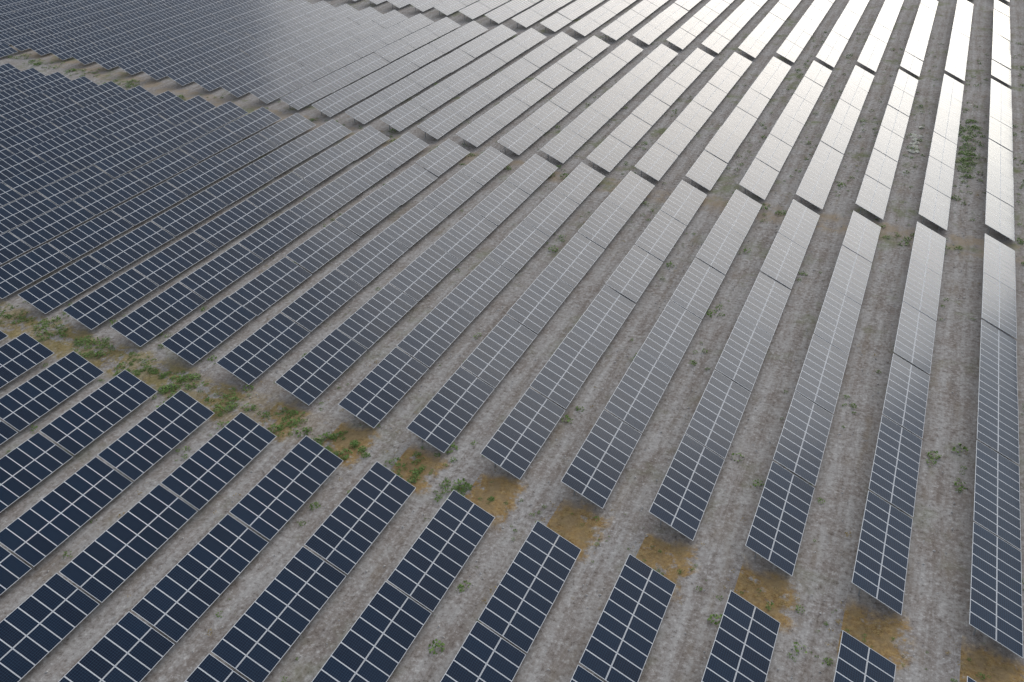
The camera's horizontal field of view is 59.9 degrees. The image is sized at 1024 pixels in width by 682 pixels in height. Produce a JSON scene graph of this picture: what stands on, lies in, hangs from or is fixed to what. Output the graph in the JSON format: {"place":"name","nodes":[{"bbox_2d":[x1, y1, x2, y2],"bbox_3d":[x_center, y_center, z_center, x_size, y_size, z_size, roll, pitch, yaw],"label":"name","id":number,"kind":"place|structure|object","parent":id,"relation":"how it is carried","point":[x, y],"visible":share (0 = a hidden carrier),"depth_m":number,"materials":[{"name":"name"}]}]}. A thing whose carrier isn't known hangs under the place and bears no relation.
{"place":"outdoors","nodes":[
{"label":"outdoors","id":0,"kind":"place"},
{"bbox_2d":[0,0,1023,681],"bbox_3d":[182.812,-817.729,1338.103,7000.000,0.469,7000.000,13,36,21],"label":"ground","id":1,"kind":"structure","parent":0,"point":[932,622],"depth_m":86.83,"materials":[{"name":"grey soil"}]},
{"bbox_2d":[0,331,7,340],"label":"solar panel row","id":2,"kind":"object","parent":1,"relation":"on","point":[3,335],"visible":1,"depth_m":98.52,"materials":[{"name":"blue glass"}]},
{"bbox_2d":[0,43,17,56],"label":"solar panel row","id":3,"kind":"object","parent":1,"relation":"on","point":[5,49],"visible":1,"depth_m":199.66,"materials":[{"name":"blue glass"}]},
{"bbox_2d":[0,63,20,77],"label":"solar panel row","id":4,"kind":"object","parent":1,"relation":"on","point":[7,69],"visible":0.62,"depth_m":184.98,"materials":[{"name":"blue glass"}]},
{"bbox_2d":[0,0,30,9],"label":"solar panel row","id":5,"kind":"object","parent":1,"relation":"on","point":[5,3],"visible":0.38,"depth_m":239.52,"materials":[{"name":"blue glass"}]},
{"bbox_2d":[0,68,44,91],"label":"solar panel row","id":6,"kind":"object","parent":1,"relation":"on","point":[18,78],"visible":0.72,"depth_m":179.49,"materials":[{"name":"blue glass"}]},
{"bbox_2d":[0,333,53,387],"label":"solar panel row","id":7,"kind":"object","parent":1,"relation":"on","point":[22,354],"visible":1,"depth_m":93.73,"materials":[{"name":"blue glass"}]},
{"bbox_2d":[0,0,60,15],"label":"solar panel row","id":8,"kind":"object","parent":1,"relation":"on","point":[23,6],"visible":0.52,"depth_m":235.25,"materials":[{"name":"blue glass"}]},
{"bbox_2d":[0,72,71,106],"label":"solar panel row","id":9,"kind":"object","parent":1,"relation":"on","point":[30,88],"visible":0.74,"depth_m":173.83,"materials":[{"name":"blue glass"}]},
{"bbox_2d":[0,0,87,24],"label":"solar panel row","id":10,"kind":"object","parent":1,"relation":"on","point":[14,16],"visible":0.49,"depth_m":230.41,"materials":[{"name":"blue glass"}]},
{"bbox_2d":[0,76,98,122],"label":"solar panel row","id":11,"kind":"object","parent":1,"relation":"on","point":[20,107],"visible":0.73,"depth_m":168.23,"materials":[{"name":"blue glass"}]},
{"bbox_2d":[0,351,103,444],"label":"solar panel row","id":12,"kind":"object","parent":1,"relation":"on","point":[27,403],"visible":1,"depth_m":88.15,"materials":[{"name":"blue glass"}]},
{"bbox_2d":[0,0,115,33],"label":"solar panel row","id":13,"kind":"object","parent":1,"relation":"on","point":[36,19],"visible":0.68,"depth_m":225.57,"materials":[{"name":"blue glass"}]},
{"bbox_2d":[0,81,125,140],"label":"solar panel row","id":14,"kind":"object","parent":1,"relation":"on","point":[41,115],"visible":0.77,"depth_m":162.27,"materials":[{"name":"blue glass"}]},
{"bbox_2d":[0,0,147,44],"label":"solar panel row","id":15,"kind":"object","parent":1,"relation":"on","point":[53,23],"visible":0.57,"depth_m":220.65,"materials":[{"name":"blue glass"}]},
{"bbox_2d":[0,86,154,159],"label":"solar panel row","id":16,"kind":"object","parent":1,"relation":"on","point":[27,139],"visible":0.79,"depth_m":156.56,"materials":[{"name":"blue glass"}]},
{"bbox_2d":[0,370,156,512],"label":"solar panel row","id":17,"kind":"object","parent":1,"relation":"on","point":[15,462],"visible":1,"depth_m":82.30,"materials":[{"name":"blue glass"}]},
{"bbox_2d":[8,0,173,50],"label":"solar panel row","id":18,"kind":"object","parent":1,"relation":"on","point":[22,43],"visible":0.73,"depth_m":216.60,"materials":[{"name":"blue glass"}]},
{"bbox_2d":[0,91,184,182],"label":"solar panel row","id":19,"kind":"object","parent":1,"relation":"on","point":[47,151],"visible":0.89,"depth_m":150.22,"materials":[{"name":"blue glass"}]},
{"bbox_2d":[0,390,214,594],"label":"solar panel row","id":20,"kind":"object","parent":1,"relation":"on","point":[17,534],"visible":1,"depth_m":76.15,"materials":[{"name":"blue glass"}]},
{"bbox_2d":[0,95,215,206],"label":"solar panel row","id":21,"kind":"object","parent":1,"relation":"on","point":[27,182],"visible":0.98,"depth_m":144.09,"materials":[{"name":"blue glass"}]},
{"bbox_2d":[28,0,202,55],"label":"solar panel row","id":22,"kind":"object","parent":1,"relation":"on","point":[42,48],"visible":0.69,"depth_m":214.26,"materials":[{"name":"blue glass"}]},
{"bbox_2d":[0,101,247,234],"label":"solar panel row","id":23,"kind":"object","parent":1,"relation":"on","point":[59,192],"visible":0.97,"depth_m":137.75,"materials":[{"name":"blue glass"}]},
{"bbox_2d":[0,412,276,681],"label":"solar panel row","id":24,"kind":"object","parent":1,"relation":"on","point":[102,584],"visible":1,"depth_m":69.89,"materials":[{"name":"blue glass"}]},
{"bbox_2d":[48,0,232,60],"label":"solar panel row","id":25,"kind":"object","parent":1,"relation":"on","point":[64,52],"visible":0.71,"depth_m":211.47,"materials":[{"name":"blue glass"}]},
{"bbox_2d":[0,107,281,264],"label":"solar panel row","id":26,"kind":"object","parent":1,"relation":"on","point":[45,227],"visible":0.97,"depth_m":131.13,"materials":[{"name":"blue glass"}]},
{"bbox_2d":[0,113,314,298],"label":"solar panel row","id":27,"kind":"object","parent":1,"relation":"on","point":[34,265],"visible":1,"depth_m":124.43,"materials":[{"name":"blue glass"}]},
{"bbox_2d":[71,0,262,64],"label":"solar panel row","id":28,"kind":"object","parent":1,"relation":"on","point":[87,56],"visible":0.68,"depth_m":208.61,"materials":[{"name":"blue glass"}]},
{"bbox_2d":[18,119,351,313],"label":"solar panel row","id":29,"kind":"object","parent":1,"relation":"on","point":[52,292],"visible":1,"depth_m":120.18,"materials":[{"name":"blue glass"}]},
{"bbox_2d":[93,0,289,68],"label":"solar panel row","id":30,"kind":"object","parent":1,"relation":"on","point":[110,61],"visible":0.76,"depth_m":206.04,"materials":[{"name":"blue glass"}]},
{"bbox_2d":[59,436,342,681],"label":"solar panel row","id":31,"kind":"object","parent":1,"relation":"on","point":[307,465],"visible":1,"depth_m":67.60,"materials":[{"name":"blue glass"}]},
{"bbox_2d":[116,0,311,74],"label":"solar panel row","id":32,"kind":"object","parent":1,"relation":"on","point":[135,65],"visible":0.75,"depth_m":202.66,"materials":[{"name":"blue glass"}]},
{"bbox_2d":[63,126,389,329],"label":"solar panel row","id":33,"kind":"object","parent":1,"relation":"on","point":[98,306],"visible":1,"depth_m":116.82,"materials":[{"name":"blue glass"}]},
{"bbox_2d":[141,0,334,79],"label":"solar panel row","id":34,"kind":"object","parent":1,"relation":"on","point":[160,70],"visible":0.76,"depth_m":198.99,"materials":[{"name":"blue glass"}]},
{"bbox_2d":[167,4,357,85],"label":"solar panel row","id":35,"kind":"object","parent":1,"relation":"on","point":[187,75],"visible":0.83,"depth_m":195.45,"materials":[{"name":"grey glass"}]},
{"bbox_2d":[110,132,428,346],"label":"solar panel row","id":36,"kind":"object","parent":1,"relation":"on","point":[147,322],"visible":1,"depth_m":113.37,"materials":[{"name":"blue glass"}]},
{"bbox_2d":[193,7,382,90],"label":"solar panel row","id":37,"kind":"object","parent":1,"relation":"on","point":[227,74],"visible":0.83,"depth_m":191.73,"materials":[{"name":"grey glass"}]},
{"bbox_2d":[184,462,415,681],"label":"solar panel row","id":38,"kind":"object","parent":1,"relation":"on","point":[235,646],"visible":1,"depth_m":66.36,"materials":[{"name":"blue glass"}]},
{"bbox_2d":[221,10,407,96],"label":"solar panel row","id":39,"kind":"object","parent":1,"relation":"on","point":[245,84],"visible":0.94,"depth_m":188.12,"materials":[{"name":"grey glass"}]},
{"bbox_2d":[162,139,469,364],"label":"solar panel row","id":40,"kind":"object","parent":1,"relation":"on","point":[330,240],"visible":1,"depth_m":109.96,"materials":[{"name":"blue glass"}]},
{"bbox_2d":[250,13,433,102],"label":"solar panel row","id":41,"kind":"object","parent":1,"relation":"on","point":[283,85],"visible":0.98,"depth_m":184.29,"materials":[{"name":"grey glass"}]},
{"bbox_2d":[216,147,512,384],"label":"solar panel row","id":42,"kind":"object","parent":1,"relation":"on","point":[330,288],"visible":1,"depth_m":106.58,"materials":[{"name":"blue glass"}]},
{"bbox_2d":[280,17,460,109],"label":"solar panel row","id":43,"kind":"object","parent":1,"relation":"on","point":[304,96],"visible":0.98,"depth_m":180.61,"materials":[{"name":"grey glass"}]},
{"bbox_2d":[370,0,385,4],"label":"solar panel row","id":44,"kind":"object","parent":1,"relation":"on","point":[376,2],"visible":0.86,"depth_m":231.10,"materials":[{"name":"grey glass"}]},
{"bbox_2d":[312,21,487,116],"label":"solar panel row","id":45,"kind":"object","parent":1,"relation":"on","point":[363,88],"visible":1,"depth_m":176.78,"materials":[{"name":"grey glass"}]},
{"bbox_2d":[386,0,415,8],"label":"solar panel row","id":46,"kind":"object","parent":1,"relation":"on","point":[399,4],"visible":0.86,"depth_m":227.95,"materials":[{"name":"grey glass"}]},
{"bbox_2d":[312,490,494,681],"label":"solar panel row","id":47,"kind":"object","parent":1,"relation":"on","point":[349,655],"visible":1,"depth_m":64.99,"materials":[{"name":"blue glass"}]},
{"bbox_2d":[275,154,557,404],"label":"solar panel row","id":48,"kind":"object","parent":1,"relation":"on","point":[317,383],"visible":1,"depth_m":103.12,"materials":[{"name":"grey glass"}]},
{"bbox_2d":[409,0,447,11],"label":"solar panel row","id":49,"kind":"object","parent":1,"relation":"on","point":[423,5],"visible":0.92,"depth_m":225.14,"materials":[{"name":"grey glass"}]},
{"bbox_2d":[345,24,516,123],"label":"solar panel row","id":50,"kind":"object","parent":1,"relation":"on","point":[365,111],"visible":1,"depth_m":172.98,"materials":[{"name":"grey glass"}]},
{"bbox_2d":[434,0,477,14],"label":"solar panel row","id":51,"kind":"object","parent":1,"relation":"on","point":[448,7],"visible":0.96,"depth_m":222.51,"materials":[{"name":"grey glass"}]},
{"bbox_2d":[380,28,545,130],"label":"solar panel row","id":52,"kind":"object","parent":1,"relation":"on","point":[407,114],"visible":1,"depth_m":169.44,"materials":[{"name":"blue glass"}]},
{"bbox_2d":[338,162,604,427],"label":"solar panel row","id":53,"kind":"object","parent":1,"relation":"on","point":[478,288],"visible":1,"depth_m":99.58,"materials":[{"name":"blue glass"}]},
{"bbox_2d":[459,0,509,20],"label":"solar panel row","id":54,"kind":"object","parent":1,"relation":"on","point":[475,10],"visible":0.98,"depth_m":219.98,"materials":[{"name":"blue glass"}]},
{"bbox_2d":[417,32,576,139],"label":"solar panel row","id":55,"kind":"object","parent":1,"relation":"on","point":[442,122],"visible":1,"depth_m":165.62,"materials":[{"name":"blue glass"}]},
{"bbox_2d":[440,521,580,681],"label":"solar panel row","id":56,"kind":"object","parent":1,"relation":"on","point":[474,654],"visible":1,"depth_m":63.78,"materials":[{"name":"blue glass"}]},
{"bbox_2d":[0,31,1023,681],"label":"weeds","id":57,"kind":"object","parent":1,"relation":"on","point":[280,425],"visible":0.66,"depth_m":91.63,"materials":[{"name":"green plant"}]},
{"bbox_2d":[485,0,539,23],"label":"solar panel row","id":58,"kind":"object","parent":1,"relation":"on","point":[500,14],"visible":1,"depth_m":217.17,"materials":[{"name":"blue glass"}]},
{"bbox_2d":[3,81,1023,681],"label":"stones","id":59,"kind":"object","parent":1,"relation":"on","point":[617,373],"visible":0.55,"depth_m":87.28,"materials":[{"name":"grey stone"}]},
{"bbox_2d":[407,171,654,452],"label":"solar panel row","id":60,"kind":"object","parent":1,"relation":"on","point":[430,416],"visible":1,"depth_m":96.12,"materials":[{"name":"blue glass"}]},
{"bbox_2d":[456,36,609,146],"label":"solar panel row","id":61,"kind":"object","parent":1,"relation":"on","point":[481,129],"visible":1,"depth_m":162.14,"materials":[{"name":"blue glass"}]},
{"bbox_2d":[512,0,571,27],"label":"solar panel row","id":62,"kind":"object","parent":1,"relation":"on","point":[531,16],"visible":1,"depth_m":214.59,"materials":[{"name":"blue glass"}]},
{"bbox_2d":[497,40,642,154],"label":"solar panel row","id":63,"kind":"object","parent":1,"relation":"on","point":[546,117],"visible":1,"depth_m":158.58,"materials":[{"name":"blue glass"}]},
{"bbox_2d":[540,0,603,31],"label":"solar panel row","id":64,"kind":"object","parent":1,"relation":"on","point":[558,21],"visible":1,"depth_m":211.90,"materials":[{"name":"blue glass"}]},
{"bbox_2d":[480,180,706,478],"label":"solar panel row","id":65,"kind":"object","parent":1,"relation":"on","point":[499,446],"visible":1,"depth_m":92.44,"materials":[{"name":"blue glass"}]},
{"bbox_2d":[570,0,635,36],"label":"solar panel row","id":66,"kind":"object","parent":1,"relation":"on","point":[587,24],"visible":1,"depth_m":209.30,"materials":[{"name":"blue glass"}]},
{"bbox_2d":[540,44,677,162],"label":"solar panel row","id":67,"kind":"object","parent":1,"relation":"on","point":[590,120],"visible":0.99,"depth_m":155.01,"materials":[{"name":"blue glass"}]},
{"bbox_2d":[570,554,675,681],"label":"solar panel row","id":68,"kind":"object","parent":1,"relation":"on","point":[609,634],"visible":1,"depth_m":62.31,"materials":[{"name":"blue glass"}]},
{"bbox_2d":[601,0,667,40],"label":"solar panel row","id":69,"kind":"object","parent":1,"relation":"on","point":[618,29],"visible":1,"depth_m":206.45,"materials":[{"name":"blue glass"}]},
{"bbox_2d":[587,48,714,171],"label":"solar panel row","id":70,"kind":"object","parent":1,"relation":"on","point":[609,153],"visible":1,"depth_m":151.72,"materials":[{"name":"blue glass"}]},
{"bbox_2d":[561,189,761,508],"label":"solar panel row","id":71,"kind":"object","parent":1,"relation":"on","point":[586,462],"visible":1,"depth_m":88.92,"materials":[{"name":"blue glass"}]},
{"bbox_2d":[633,0,700,44],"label":"solar panel row","id":72,"kind":"object","parent":1,"relation":"on","point":[658,25],"visible":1,"depth_m":203.68,"materials":[{"name":"blue glass"}]},
{"bbox_2d":[635,52,751,180],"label":"solar panel row","id":73,"kind":"object","parent":1,"relation":"on","point":[655,152],"visible":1,"depth_m":148.18,"materials":[{"name":"blue glass"}]},
{"bbox_2d":[666,0,733,49],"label":"solar panel row","id":74,"kind":"object","parent":1,"relation":"on","point":[680,38],"visible":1,"depth_m":201.26,"materials":[{"name":"blue glass"}]},
{"bbox_2d":[701,0,766,53],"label":"solar panel row","id":75,"kind":"object","parent":1,"relation":"on","point":[740,16],"visible":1,"depth_m":198.57,"materials":[{"name":"blue glass"}]},
{"bbox_2d":[649,199,819,540],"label":"solar panel row","id":76,"kind":"object","parent":1,"relation":"on","point":[686,518],"visible":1,"depth_m":85.42,"materials":[{"name":"blue glass"}]},
{"bbox_2d":[685,56,790,189],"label":"solar panel row","id":77,"kind":"object","parent":1,"relation":"on","point":[717,166],"visible":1,"depth_m":144.79,"materials":[{"name":"blue glass"}]},
{"bbox_2d":[701,591,779,681],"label":"solar panel row","id":78,"kind":"object","parent":1,"relation":"on","point":[729,647],"visible":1,"depth_m":60.77,"materials":[{"name":"blue glass"}]},
{"bbox_2d":[738,0,800,58],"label":"solar panel row","id":79,"kind":"object","parent":1,"relation":"on","point":[752,38],"visible":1,"depth_m":195.94,"materials":[{"name":"blue glass"}]},
{"bbox_2d":[739,61,831,199],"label":"solar panel row","id":80,"kind":"object","parent":1,"relation":"on","point":[767,177],"visible":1,"depth_m":141.50,"materials":[{"name":"blue glass"}]},
{"bbox_2d":[776,0,834,62],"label":"solar panel row","id":81,"kind":"object","parent":1,"relation":"on","point":[797,37],"visible":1,"depth_m":193.42,"materials":[{"name":"blue glass"}]},
{"bbox_2d":[745,210,880,575],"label":"solar panel row","id":82,"kind":"object","parent":1,"relation":"on","point":[765,529],"visible":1,"depth_m":81.87,"materials":[{"name":"blue glass"}]},
{"bbox_2d":[796,65,873,208],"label":"solar panel row","id":83,"kind":"object","parent":1,"relation":"on","point":[860,87],"visible":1,"depth_m":138.09,"materials":[{"name":"blue glass"}]},
{"bbox_2d":[816,0,868,66],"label":"solar panel row","id":84,"kind":"object","parent":1,"relation":"on","point":[845,25],"visible":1,"depth_m":190.87,"materials":[{"name":"blue glass"}]},
{"bbox_2d":[833,631,895,681],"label":"solar panel row","id":85,"kind":"object","parent":1,"relation":"on","point":[854,655],"visible":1,"depth_m":59.10,"materials":[{"name":"blue glass"}]},
{"bbox_2d":[857,0,903,71],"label":"solar panel row","id":86,"kind":"object","parent":1,"relation":"on","point":[888,15],"visible":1,"depth_m":188.47,"materials":[{"name":"blue glass"}]},
{"bbox_2d":[855,69,917,218],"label":"solar panel row","id":87,"kind":"object","parent":1,"relation":"on","point":[868,199],"visible":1,"depth_m":134.92,"materials":[{"name":"blue glass"}]},
{"bbox_2d":[852,221,945,614],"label":"solar panel row","id":88,"kind":"object","parent":1,"relation":"on","point":[895,463],"visible":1,"depth_m":78.35,"materials":[{"name":"blue glass"}]},
{"bbox_2d":[908,126,923,153],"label":"rubble heap","id":89,"kind":"object","parent":1,"relation":"on","point":[914,135],"visible":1,"depth_m":139.97,"materials":[{"name":"grey stone"}]},
{"bbox_2d":[900,0,937,76],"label":"solar panel row","id":90,"kind":"object","parent":1,"relation":"on","point":[921,29],"visible":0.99,"depth_m":185.65,"materials":[{"name":"blue glass"}]},
{"bbox_2d":[919,74,963,229],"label":"solar panel row","id":91,"kind":"object","parent":1,"relation":"on","point":[940,150],"visible":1,"depth_m":131.64,"materials":[{"name":"blue glass"}]},
{"bbox_2d":[945,0,973,80],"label":"solar panel row","id":92,"kind":"object","parent":1,"relation":"on","point":[958,47],"visible":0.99,"depth_m":183.32,"materials":[{"name":"blue glass"}]},
{"bbox_2d":[967,676,975,681],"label":"solar panel row","id":93,"kind":"object","parent":1,"relation":"on","point":[969,679],"visible":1,"depth_m":57.14,"materials":[{"name":"blue glass"}]},
{"bbox_2d":[969,234,1022,657],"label":"solar panel row","id":94,"kind":"object","parent":1,"relation":"on","point":[995,613],"visible":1,"depth_m":74.58,"materials":[{"name":"blue glass"}]},
{"bbox_2d":[985,78,1014,240],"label":"solar panel row","id":95,"kind":"object","parent":1,"relation":"on","point":[999,216],"visible":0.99,"depth_m":128.61,"materials":[{"name":"blue glass"}]},
{"bbox_2d":[991,0,1010,85],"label":"solar panel row","id":96,"kind":"object","parent":1,"relation":"on","point":[1001,24],"visible":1,"depth_m":180.17,"materials":[{"name":"blue glass"}]},
{"bbox_2d":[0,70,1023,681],"bbox_3d":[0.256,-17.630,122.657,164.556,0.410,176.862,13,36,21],"label":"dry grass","id":97,"kind":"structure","parent":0,"point":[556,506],"depth_m":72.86,"materials":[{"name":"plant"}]}
]}

